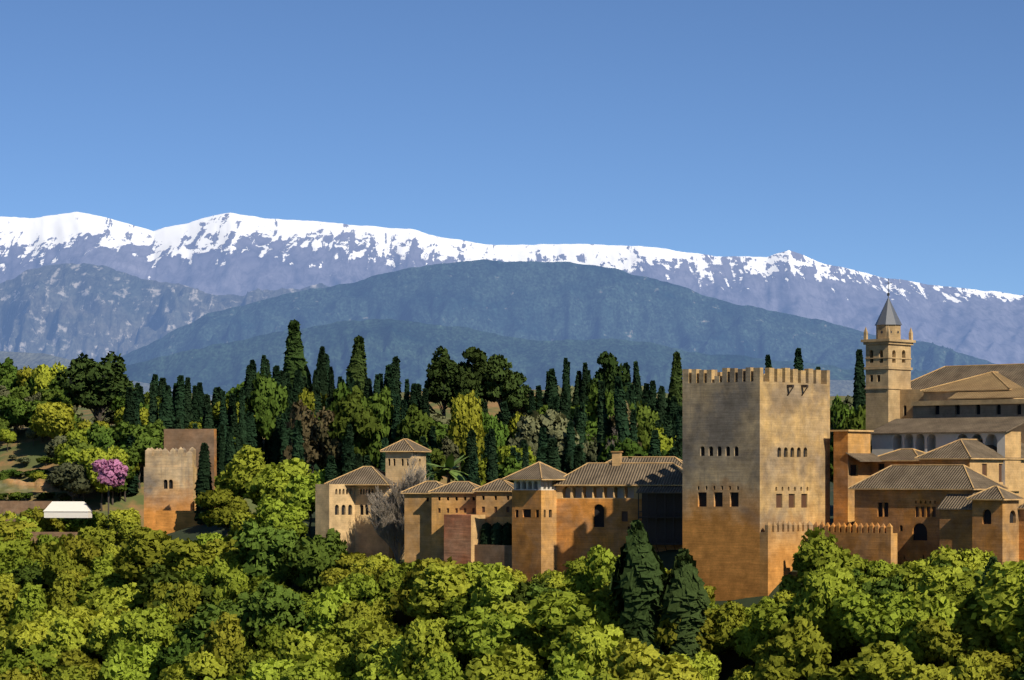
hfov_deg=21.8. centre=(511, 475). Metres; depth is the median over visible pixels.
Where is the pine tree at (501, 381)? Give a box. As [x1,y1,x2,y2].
[483,354,518,410]
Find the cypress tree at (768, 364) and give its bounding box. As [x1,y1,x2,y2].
[764,354,771,369]
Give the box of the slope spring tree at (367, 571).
[337,567,376,600]
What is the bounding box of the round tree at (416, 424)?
[395,403,442,447]
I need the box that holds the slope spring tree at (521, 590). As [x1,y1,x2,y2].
[505,572,559,605]
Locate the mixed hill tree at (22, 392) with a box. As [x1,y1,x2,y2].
[7,383,31,428]
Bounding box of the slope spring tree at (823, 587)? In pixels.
[789,561,859,654]
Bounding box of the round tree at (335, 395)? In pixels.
[316,381,351,419]
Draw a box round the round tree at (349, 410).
[327,385,382,459]
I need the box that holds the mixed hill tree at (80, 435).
[66,427,94,444]
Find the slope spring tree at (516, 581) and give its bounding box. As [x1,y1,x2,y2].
[509,573,519,584]
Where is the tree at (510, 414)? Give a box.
[496,410,521,422]
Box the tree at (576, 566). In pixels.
[561,556,587,580]
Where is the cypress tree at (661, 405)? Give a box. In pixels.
[656,386,666,419]
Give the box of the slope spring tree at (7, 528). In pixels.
[0,516,37,549]
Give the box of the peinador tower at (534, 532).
[512,490,556,582]
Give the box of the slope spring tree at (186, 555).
[161,538,226,570]
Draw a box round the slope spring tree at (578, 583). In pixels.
[561,569,592,594]
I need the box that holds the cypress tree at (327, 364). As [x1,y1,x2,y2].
[325,353,329,385]
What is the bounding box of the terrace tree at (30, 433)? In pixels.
[25,427,37,445]
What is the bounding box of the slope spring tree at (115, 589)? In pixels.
[81,586,134,609]
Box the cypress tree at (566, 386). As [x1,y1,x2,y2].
[561,358,571,404]
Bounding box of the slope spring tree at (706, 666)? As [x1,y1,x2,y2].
[661,650,721,679]
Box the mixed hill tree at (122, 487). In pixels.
[95,479,127,504]
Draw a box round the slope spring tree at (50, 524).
[18,506,65,531]
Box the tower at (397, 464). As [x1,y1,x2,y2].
[386,452,425,559]
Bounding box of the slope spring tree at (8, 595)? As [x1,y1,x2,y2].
[0,582,20,628]
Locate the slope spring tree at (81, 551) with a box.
[57,533,102,569]
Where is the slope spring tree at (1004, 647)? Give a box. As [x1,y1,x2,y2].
[995,632,1019,654]
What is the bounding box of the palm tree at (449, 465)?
[426,453,468,483]
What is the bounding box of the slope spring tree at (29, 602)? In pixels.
[5,582,48,626]
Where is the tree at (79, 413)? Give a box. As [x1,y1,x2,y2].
[75,410,86,420]
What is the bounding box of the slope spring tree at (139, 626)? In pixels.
[114,603,180,647]
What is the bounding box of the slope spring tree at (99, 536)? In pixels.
[77,526,117,550]
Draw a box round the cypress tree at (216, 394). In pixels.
[211,387,222,432]
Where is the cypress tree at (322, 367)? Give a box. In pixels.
[318,346,328,398]
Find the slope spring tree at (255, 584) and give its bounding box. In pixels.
[244,575,304,594]
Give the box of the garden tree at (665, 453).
[652,450,669,455]
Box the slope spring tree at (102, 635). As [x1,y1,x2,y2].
[85,610,130,661]
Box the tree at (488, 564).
[464,561,493,570]
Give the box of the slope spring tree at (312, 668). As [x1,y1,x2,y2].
[280,651,352,679]
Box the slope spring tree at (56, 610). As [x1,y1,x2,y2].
[47,603,88,616]
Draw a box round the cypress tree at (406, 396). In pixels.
[403,379,409,407]
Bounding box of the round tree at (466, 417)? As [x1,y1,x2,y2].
[447,390,485,463]
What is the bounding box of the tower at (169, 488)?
[144,467,196,529]
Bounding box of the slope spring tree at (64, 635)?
[42,614,95,660]
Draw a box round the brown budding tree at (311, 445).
[280,399,334,472]
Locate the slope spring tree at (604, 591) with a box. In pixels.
[582,582,614,605]
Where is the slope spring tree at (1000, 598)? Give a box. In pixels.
[968,560,1023,645]
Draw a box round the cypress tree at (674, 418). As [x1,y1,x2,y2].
[671,413,676,435]
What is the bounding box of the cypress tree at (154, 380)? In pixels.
[149,374,158,394]
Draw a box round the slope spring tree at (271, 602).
[242,578,308,647]
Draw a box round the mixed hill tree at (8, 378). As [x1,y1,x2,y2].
[0,367,13,384]
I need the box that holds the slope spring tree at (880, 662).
[807,640,914,679]
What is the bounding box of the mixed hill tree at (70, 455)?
[58,446,107,501]
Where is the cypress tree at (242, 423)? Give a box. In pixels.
[237,387,247,443]
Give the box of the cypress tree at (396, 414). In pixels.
[390,394,401,443]
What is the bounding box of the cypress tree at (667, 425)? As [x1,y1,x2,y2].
[661,415,672,438]
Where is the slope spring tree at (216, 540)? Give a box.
[197,539,222,547]
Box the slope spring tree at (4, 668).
[0,665,12,671]
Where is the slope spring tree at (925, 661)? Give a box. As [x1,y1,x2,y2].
[882,646,927,665]
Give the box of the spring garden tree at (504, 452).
[497,444,535,466]
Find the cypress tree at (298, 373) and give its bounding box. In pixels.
[292,370,304,392]
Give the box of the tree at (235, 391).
[225,380,244,401]
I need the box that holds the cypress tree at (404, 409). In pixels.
[400,399,407,421]
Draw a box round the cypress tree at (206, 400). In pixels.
[202,394,217,475]
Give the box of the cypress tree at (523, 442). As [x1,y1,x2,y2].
[521,440,526,449]
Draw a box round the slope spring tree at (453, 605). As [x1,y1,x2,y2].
[441,585,474,617]
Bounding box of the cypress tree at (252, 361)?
[250,359,256,382]
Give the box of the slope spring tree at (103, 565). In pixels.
[90,553,114,577]
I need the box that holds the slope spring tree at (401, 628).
[376,621,406,635]
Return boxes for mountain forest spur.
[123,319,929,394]
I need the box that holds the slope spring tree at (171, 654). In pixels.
[154,630,210,668]
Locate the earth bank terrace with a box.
[0,478,59,492]
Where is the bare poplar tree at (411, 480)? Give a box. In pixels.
[365,454,428,546]
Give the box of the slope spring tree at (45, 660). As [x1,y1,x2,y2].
[0,642,57,679]
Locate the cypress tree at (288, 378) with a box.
[286,373,290,384]
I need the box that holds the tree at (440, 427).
[431,417,448,438]
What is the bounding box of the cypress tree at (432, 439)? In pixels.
[428,426,436,448]
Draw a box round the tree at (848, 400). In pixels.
[843,395,852,405]
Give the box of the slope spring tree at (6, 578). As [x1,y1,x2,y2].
[0,572,17,586]
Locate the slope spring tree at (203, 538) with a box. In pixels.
[188,532,228,546]
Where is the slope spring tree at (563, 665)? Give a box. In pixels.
[545,647,592,679]
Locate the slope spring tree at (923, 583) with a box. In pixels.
[890,559,962,610]
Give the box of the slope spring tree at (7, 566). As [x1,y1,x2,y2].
[0,556,42,573]
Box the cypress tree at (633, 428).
[629,409,637,443]
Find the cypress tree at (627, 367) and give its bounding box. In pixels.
[623,362,630,403]
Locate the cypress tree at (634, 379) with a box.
[633,361,639,399]
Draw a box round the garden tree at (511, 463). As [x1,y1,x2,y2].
[498,455,531,482]
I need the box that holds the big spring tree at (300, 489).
[285,468,325,537]
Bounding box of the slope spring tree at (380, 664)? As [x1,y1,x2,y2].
[350,634,416,679]
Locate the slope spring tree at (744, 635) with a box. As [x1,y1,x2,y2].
[730,612,764,658]
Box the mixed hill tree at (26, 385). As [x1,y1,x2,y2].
[24,374,32,393]
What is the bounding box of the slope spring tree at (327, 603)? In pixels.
[304,582,354,633]
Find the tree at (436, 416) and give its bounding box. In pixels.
[429,404,450,424]
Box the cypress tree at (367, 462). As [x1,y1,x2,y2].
[363,455,371,465]
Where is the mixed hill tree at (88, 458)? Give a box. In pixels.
[77,445,127,510]
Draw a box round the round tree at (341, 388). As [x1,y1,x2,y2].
[326,381,349,410]
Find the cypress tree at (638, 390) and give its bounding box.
[633,360,642,404]
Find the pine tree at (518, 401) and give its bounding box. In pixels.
[503,372,537,414]
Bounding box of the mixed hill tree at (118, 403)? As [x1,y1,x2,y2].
[109,395,148,424]
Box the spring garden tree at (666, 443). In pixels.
[644,434,675,455]
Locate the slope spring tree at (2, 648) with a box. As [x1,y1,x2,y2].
[0,644,24,658]
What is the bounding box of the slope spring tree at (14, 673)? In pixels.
[0,660,51,679]
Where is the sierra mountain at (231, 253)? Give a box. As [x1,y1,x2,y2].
[0,212,1023,363]
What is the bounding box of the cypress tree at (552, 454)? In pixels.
[545,438,560,470]
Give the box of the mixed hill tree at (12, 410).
[0,395,29,441]
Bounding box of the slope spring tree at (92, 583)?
[73,572,144,605]
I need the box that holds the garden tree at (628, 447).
[598,433,647,461]
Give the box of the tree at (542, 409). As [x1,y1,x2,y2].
[526,405,547,415]
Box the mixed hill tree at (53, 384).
[37,375,73,405]
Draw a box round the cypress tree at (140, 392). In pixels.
[137,386,144,404]
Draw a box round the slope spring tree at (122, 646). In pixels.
[105,636,137,660]
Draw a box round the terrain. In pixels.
[0,390,1018,679]
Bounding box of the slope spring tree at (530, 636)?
[500,628,551,667]
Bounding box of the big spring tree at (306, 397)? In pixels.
[295,387,326,416]
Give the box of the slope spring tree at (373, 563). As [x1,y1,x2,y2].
[361,552,393,571]
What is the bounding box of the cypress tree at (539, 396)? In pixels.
[535,385,543,410]
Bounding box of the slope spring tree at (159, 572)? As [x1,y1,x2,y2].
[135,562,213,616]
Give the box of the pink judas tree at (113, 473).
[91,458,127,496]
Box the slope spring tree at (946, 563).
[934,559,984,580]
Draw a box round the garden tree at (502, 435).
[479,409,509,463]
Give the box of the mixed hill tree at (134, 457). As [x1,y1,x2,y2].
[119,447,141,500]
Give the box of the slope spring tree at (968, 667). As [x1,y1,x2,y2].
[951,652,992,679]
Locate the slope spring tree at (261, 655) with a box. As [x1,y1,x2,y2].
[245,637,281,667]
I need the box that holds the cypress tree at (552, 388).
[546,368,559,409]
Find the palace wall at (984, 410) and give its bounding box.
[913,404,1023,443]
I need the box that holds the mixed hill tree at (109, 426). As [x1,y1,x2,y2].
[87,423,115,430]
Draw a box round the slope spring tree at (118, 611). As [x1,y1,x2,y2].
[113,607,132,615]
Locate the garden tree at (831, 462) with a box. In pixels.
[830,438,833,482]
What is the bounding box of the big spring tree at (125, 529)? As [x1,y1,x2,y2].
[114,522,154,545]
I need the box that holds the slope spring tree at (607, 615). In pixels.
[587,602,619,630]
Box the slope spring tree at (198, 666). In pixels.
[157,651,228,679]
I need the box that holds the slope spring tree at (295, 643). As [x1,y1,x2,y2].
[276,627,341,667]
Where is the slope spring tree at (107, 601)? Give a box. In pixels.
[84,582,145,615]
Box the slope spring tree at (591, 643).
[558,617,625,676]
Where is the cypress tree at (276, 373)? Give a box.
[272,365,281,385]
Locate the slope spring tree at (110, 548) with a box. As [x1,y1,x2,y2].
[91,543,121,569]
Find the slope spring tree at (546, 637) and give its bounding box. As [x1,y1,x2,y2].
[541,630,559,646]
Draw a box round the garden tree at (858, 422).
[842,404,871,452]
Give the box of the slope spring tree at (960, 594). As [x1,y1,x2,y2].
[933,570,982,621]
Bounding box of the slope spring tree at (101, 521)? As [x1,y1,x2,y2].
[95,512,116,531]
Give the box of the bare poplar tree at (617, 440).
[606,427,618,446]
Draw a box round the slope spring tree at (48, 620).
[30,609,56,631]
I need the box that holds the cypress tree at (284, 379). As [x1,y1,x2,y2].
[280,370,286,388]
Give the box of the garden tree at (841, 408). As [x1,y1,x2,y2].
[830,394,857,444]
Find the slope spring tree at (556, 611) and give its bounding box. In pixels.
[524,589,603,663]
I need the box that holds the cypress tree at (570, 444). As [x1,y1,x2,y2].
[562,420,575,472]
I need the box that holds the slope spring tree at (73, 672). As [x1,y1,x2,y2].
[47,664,93,679]
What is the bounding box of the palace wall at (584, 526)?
[557,499,681,572]
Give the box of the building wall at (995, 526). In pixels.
[972,500,1018,564]
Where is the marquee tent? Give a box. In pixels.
[44,512,91,517]
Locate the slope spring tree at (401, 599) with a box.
[390,556,466,615]
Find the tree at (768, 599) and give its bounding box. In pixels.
[759,596,775,603]
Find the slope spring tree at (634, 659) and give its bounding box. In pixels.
[605,638,702,679]
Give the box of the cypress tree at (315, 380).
[311,370,320,391]
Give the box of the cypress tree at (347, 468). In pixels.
[344,463,350,473]
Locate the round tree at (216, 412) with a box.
[212,399,256,426]
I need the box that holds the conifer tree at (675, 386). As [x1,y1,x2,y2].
[667,351,681,414]
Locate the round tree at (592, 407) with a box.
[584,383,638,421]
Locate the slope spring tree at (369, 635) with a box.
[348,622,402,670]
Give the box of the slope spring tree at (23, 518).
[6,516,38,524]
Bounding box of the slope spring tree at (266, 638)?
[256,624,303,650]
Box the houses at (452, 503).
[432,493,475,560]
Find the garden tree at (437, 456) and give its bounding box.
[418,442,453,481]
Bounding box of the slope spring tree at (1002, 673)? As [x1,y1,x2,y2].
[988,665,1019,679]
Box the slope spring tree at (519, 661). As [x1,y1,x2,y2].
[461,641,545,679]
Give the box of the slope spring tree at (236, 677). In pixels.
[204,673,250,679]
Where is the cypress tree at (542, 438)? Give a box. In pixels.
[538,427,547,452]
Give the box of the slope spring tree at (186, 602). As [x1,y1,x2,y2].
[144,578,202,623]
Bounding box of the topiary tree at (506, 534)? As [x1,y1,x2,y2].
[500,522,511,544]
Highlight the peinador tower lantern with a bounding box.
[514,480,555,489]
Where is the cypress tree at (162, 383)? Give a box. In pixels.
[156,377,166,397]
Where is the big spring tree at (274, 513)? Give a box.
[255,497,309,537]
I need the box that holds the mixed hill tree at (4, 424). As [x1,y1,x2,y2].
[0,416,12,431]
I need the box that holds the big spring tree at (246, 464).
[214,444,265,499]
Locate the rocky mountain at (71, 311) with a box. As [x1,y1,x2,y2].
[0,263,327,362]
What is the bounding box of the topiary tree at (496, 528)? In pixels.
[490,522,501,544]
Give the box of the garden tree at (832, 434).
[830,412,842,442]
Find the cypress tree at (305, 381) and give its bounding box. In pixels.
[302,376,308,389]
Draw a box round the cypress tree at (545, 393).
[544,371,548,404]
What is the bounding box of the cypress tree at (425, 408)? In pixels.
[421,388,429,416]
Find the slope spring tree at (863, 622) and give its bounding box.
[829,587,919,648]
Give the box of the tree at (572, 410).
[570,404,589,419]
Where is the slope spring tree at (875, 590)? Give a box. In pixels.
[856,574,906,605]
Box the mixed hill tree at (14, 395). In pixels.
[5,390,18,429]
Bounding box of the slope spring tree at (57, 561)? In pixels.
[42,544,89,588]
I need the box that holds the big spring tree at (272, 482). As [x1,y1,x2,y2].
[243,457,312,505]
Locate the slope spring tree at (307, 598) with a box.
[300,589,322,630]
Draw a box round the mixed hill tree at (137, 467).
[117,451,139,501]
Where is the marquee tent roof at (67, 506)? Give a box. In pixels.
[43,501,92,511]
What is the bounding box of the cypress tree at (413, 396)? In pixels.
[409,383,418,409]
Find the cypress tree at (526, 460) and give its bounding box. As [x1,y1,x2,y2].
[521,443,529,468]
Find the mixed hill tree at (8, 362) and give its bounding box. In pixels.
[0,357,17,370]
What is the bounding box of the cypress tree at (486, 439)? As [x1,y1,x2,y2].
[483,434,488,457]
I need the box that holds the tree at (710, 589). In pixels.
[704,585,716,600]
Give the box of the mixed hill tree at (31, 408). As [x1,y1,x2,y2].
[26,399,43,441]
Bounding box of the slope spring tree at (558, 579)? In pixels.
[530,569,576,592]
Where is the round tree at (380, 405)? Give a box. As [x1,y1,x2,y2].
[360,384,393,465]
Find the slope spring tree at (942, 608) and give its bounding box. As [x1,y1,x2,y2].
[896,594,964,666]
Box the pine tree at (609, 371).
[585,351,630,394]
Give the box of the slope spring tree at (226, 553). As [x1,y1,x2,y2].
[209,548,240,565]
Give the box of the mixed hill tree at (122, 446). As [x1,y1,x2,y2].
[104,443,142,493]
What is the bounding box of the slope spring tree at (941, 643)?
[913,615,999,669]
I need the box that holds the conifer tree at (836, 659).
[830,650,850,667]
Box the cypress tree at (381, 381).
[379,373,383,392]
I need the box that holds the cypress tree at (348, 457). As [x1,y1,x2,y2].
[342,452,353,474]
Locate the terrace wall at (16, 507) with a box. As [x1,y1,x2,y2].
[0,501,51,513]
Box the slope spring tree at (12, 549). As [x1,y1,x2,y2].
[0,526,42,562]
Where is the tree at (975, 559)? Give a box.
[925,544,997,571]
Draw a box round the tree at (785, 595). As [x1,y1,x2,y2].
[773,588,794,605]
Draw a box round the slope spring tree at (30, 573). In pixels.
[9,560,48,590]
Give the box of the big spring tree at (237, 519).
[224,510,263,540]
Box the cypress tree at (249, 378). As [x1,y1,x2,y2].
[243,364,254,397]
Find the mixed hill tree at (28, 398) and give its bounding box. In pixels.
[24,395,40,401]
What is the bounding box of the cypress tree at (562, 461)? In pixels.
[559,433,566,471]
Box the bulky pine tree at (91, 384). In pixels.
[56,351,137,420]
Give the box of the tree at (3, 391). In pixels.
[0,385,10,396]
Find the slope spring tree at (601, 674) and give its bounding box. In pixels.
[588,669,621,679]
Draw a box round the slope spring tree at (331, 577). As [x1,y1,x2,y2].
[319,567,351,587]
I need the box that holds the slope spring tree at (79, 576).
[57,569,89,590]
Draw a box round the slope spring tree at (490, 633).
[447,606,539,657]
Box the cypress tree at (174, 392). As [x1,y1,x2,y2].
[172,383,176,415]
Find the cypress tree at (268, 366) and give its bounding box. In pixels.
[266,359,271,377]
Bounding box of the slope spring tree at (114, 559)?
[112,527,158,568]
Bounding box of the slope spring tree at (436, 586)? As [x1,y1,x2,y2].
[406,562,470,620]
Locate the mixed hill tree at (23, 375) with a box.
[16,365,49,387]
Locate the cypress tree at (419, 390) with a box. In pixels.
[416,383,421,409]
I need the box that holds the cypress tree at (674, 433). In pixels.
[672,427,675,441]
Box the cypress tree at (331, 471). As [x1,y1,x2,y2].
[324,455,337,482]
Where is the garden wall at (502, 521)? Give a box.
[485,516,511,525]
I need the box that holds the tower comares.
[682,381,829,600]
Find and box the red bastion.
[444,514,484,563]
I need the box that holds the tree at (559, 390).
[542,385,561,404]
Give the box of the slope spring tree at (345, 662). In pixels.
[327,648,360,676]
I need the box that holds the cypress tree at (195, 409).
[192,385,200,421]
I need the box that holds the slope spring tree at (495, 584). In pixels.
[470,562,517,613]
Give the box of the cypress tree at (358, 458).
[354,453,362,469]
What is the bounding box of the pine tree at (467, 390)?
[445,361,486,408]
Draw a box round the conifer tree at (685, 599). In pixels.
[657,548,711,659]
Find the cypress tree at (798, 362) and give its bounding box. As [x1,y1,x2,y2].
[793,348,803,369]
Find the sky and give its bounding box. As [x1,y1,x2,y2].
[0,0,1023,294]
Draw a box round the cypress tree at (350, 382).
[347,377,354,391]
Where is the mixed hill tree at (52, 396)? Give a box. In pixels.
[23,388,61,437]
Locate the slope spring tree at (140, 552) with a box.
[112,526,179,583]
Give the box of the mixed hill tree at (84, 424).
[76,419,108,430]
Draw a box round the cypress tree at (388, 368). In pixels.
[383,365,392,388]
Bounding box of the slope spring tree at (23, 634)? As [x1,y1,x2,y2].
[0,618,64,654]
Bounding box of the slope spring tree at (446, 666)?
[404,652,464,679]
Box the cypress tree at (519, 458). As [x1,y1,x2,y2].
[517,452,521,460]
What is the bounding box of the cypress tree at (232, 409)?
[227,393,237,426]
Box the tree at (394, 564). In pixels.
[379,556,400,569]
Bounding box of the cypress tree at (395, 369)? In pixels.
[391,356,401,407]
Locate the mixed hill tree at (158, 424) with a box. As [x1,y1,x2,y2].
[123,419,165,482]
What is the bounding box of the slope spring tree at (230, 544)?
[224,540,244,563]
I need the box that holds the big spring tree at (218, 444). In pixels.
[217,433,235,459]
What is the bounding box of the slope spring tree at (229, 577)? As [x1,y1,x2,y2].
[206,555,252,604]
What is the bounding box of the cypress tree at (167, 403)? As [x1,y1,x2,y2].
[160,385,175,428]
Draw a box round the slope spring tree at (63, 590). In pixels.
[45,572,79,610]
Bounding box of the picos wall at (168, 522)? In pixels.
[156,511,198,533]
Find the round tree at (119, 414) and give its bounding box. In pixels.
[113,407,149,427]
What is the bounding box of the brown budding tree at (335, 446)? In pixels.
[315,419,342,470]
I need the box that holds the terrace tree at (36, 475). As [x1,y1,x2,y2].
[29,471,47,492]
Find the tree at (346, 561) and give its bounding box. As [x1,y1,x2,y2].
[335,552,366,570]
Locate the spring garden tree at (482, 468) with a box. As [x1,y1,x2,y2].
[455,457,499,485]
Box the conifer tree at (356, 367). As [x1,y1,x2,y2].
[345,335,367,393]
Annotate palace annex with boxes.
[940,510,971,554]
[1019,509,1023,560]
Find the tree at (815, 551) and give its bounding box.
[791,527,868,580]
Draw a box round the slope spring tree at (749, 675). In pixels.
[729,671,754,679]
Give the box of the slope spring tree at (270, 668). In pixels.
[245,657,296,679]
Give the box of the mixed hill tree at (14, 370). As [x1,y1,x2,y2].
[0,365,17,428]
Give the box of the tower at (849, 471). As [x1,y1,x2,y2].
[834,431,869,531]
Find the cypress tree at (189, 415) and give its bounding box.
[184,377,193,428]
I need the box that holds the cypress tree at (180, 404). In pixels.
[174,375,185,428]
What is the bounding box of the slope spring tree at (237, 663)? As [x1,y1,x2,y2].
[215,646,254,679]
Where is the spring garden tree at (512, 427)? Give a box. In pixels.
[508,411,525,438]
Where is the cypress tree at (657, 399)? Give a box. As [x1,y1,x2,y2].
[654,391,667,411]
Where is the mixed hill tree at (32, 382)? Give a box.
[30,367,53,395]
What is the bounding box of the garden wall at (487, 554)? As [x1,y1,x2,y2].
[474,544,511,571]
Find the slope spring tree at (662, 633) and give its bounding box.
[651,610,718,655]
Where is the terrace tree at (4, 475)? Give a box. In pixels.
[0,472,9,480]
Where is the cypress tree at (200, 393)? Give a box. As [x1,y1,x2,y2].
[197,382,203,421]
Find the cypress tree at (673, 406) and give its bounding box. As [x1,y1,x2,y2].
[669,396,679,418]
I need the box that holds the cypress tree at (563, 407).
[559,391,569,422]
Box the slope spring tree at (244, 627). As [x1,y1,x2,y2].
[207,621,257,652]
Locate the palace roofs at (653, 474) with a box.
[324,297,1023,509]
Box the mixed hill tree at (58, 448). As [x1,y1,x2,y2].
[54,443,68,465]
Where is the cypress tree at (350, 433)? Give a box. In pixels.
[347,424,354,456]
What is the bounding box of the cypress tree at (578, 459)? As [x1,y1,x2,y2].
[572,445,584,470]
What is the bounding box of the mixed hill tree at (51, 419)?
[32,401,75,440]
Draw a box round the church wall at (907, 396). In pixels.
[870,389,923,445]
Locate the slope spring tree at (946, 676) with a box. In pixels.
[929,671,956,679]
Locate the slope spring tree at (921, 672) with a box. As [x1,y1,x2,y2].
[894,661,953,679]
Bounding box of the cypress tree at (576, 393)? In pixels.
[572,371,581,405]
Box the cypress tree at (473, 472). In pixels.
[467,453,478,484]
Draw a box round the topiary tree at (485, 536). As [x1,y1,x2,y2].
[480,522,491,544]
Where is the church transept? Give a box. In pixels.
[924,390,1023,400]
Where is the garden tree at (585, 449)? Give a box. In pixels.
[570,419,588,453]
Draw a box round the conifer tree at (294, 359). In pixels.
[282,319,311,391]
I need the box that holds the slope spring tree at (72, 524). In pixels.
[57,511,98,531]
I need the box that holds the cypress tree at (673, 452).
[670,448,677,457]
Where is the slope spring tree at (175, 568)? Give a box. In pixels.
[143,566,186,601]
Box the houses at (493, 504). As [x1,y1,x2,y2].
[476,492,511,516]
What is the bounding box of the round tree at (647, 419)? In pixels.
[636,399,659,447]
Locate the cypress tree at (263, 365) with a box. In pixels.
[259,355,267,377]
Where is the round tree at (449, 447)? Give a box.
[438,437,460,470]
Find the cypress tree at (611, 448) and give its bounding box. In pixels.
[607,444,614,460]
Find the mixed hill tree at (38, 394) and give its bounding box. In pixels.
[31,392,40,399]
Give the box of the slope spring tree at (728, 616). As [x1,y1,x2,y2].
[706,600,745,679]
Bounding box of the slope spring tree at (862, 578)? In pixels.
[856,574,882,590]
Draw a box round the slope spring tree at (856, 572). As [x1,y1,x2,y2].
[849,567,867,643]
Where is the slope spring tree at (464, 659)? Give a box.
[444,612,482,670]
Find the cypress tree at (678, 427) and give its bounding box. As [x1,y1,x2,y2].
[675,406,681,439]
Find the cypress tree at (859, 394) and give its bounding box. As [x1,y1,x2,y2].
[852,349,865,411]
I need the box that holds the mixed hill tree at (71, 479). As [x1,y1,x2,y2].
[45,461,94,500]
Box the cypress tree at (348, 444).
[338,436,355,475]
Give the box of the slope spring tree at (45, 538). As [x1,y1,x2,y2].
[36,534,63,548]
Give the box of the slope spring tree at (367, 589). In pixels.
[342,572,386,606]
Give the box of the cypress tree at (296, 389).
[292,377,300,413]
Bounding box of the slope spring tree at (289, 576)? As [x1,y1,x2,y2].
[282,536,311,591]
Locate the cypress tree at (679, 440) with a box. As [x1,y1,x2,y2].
[676,438,681,459]
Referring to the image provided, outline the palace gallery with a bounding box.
[556,486,641,498]
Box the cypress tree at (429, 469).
[422,443,433,480]
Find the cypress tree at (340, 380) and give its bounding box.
[337,376,342,388]
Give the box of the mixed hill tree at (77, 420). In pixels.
[61,400,83,430]
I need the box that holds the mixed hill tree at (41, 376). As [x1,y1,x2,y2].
[31,361,67,393]
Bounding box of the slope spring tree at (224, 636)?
[195,611,244,665]
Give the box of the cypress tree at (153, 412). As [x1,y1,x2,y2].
[148,383,158,423]
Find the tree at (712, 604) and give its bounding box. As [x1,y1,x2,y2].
[709,599,718,609]
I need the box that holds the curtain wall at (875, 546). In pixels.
[819,532,896,563]
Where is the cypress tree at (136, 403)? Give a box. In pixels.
[133,391,141,470]
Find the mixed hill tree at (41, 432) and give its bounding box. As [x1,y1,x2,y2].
[29,406,50,441]
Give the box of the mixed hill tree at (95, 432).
[86,422,117,443]
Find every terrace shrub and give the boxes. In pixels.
[0,493,8,497]
[1,469,22,477]
[8,492,23,500]
[14,457,30,466]
[21,492,32,498]
[23,468,50,476]
[36,456,52,463]
[38,492,54,499]
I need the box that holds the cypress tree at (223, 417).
[217,391,228,443]
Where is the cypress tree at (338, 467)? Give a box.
[336,455,341,476]
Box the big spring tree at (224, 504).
[194,488,250,535]
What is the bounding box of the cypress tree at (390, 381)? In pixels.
[386,371,395,404]
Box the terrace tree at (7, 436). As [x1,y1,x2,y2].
[0,428,16,451]
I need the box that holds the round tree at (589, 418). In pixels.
[587,415,594,421]
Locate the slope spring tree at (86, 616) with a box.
[60,606,103,658]
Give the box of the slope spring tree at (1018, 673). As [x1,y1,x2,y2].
[1010,651,1023,679]
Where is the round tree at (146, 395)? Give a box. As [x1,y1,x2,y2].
[143,391,161,405]
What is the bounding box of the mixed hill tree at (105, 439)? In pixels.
[91,429,121,448]
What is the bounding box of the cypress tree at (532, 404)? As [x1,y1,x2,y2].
[528,390,536,410]
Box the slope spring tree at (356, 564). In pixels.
[350,561,363,570]
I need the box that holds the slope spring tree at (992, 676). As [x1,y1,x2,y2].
[974,671,1000,679]
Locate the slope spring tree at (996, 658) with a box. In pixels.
[970,651,1021,671]
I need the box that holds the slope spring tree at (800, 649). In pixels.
[749,615,832,679]
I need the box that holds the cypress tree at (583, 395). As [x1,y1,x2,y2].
[579,362,587,406]
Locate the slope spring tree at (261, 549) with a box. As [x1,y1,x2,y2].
[233,517,298,586]
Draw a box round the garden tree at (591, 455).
[586,433,597,462]
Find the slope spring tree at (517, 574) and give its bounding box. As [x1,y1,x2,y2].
[503,565,526,581]
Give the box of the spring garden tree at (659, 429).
[653,424,664,434]
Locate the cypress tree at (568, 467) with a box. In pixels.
[565,456,572,473]
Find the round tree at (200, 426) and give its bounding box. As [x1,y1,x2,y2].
[186,420,202,428]
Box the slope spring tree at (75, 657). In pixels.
[50,649,100,676]
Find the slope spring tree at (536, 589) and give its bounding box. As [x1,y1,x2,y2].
[524,583,584,630]
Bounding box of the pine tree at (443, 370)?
[424,345,458,416]
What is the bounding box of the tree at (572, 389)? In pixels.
[559,385,574,401]
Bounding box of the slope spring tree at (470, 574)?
[459,561,483,585]
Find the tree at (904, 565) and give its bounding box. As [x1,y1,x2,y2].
[885,560,918,578]
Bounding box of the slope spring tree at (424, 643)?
[396,615,459,674]
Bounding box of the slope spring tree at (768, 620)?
[750,601,833,654]
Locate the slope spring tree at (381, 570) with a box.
[374,563,395,623]
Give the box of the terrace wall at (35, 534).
[28,532,117,542]
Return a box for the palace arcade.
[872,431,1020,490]
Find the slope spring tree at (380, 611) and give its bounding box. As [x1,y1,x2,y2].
[337,597,395,643]
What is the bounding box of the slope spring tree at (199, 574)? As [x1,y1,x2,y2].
[177,564,218,603]

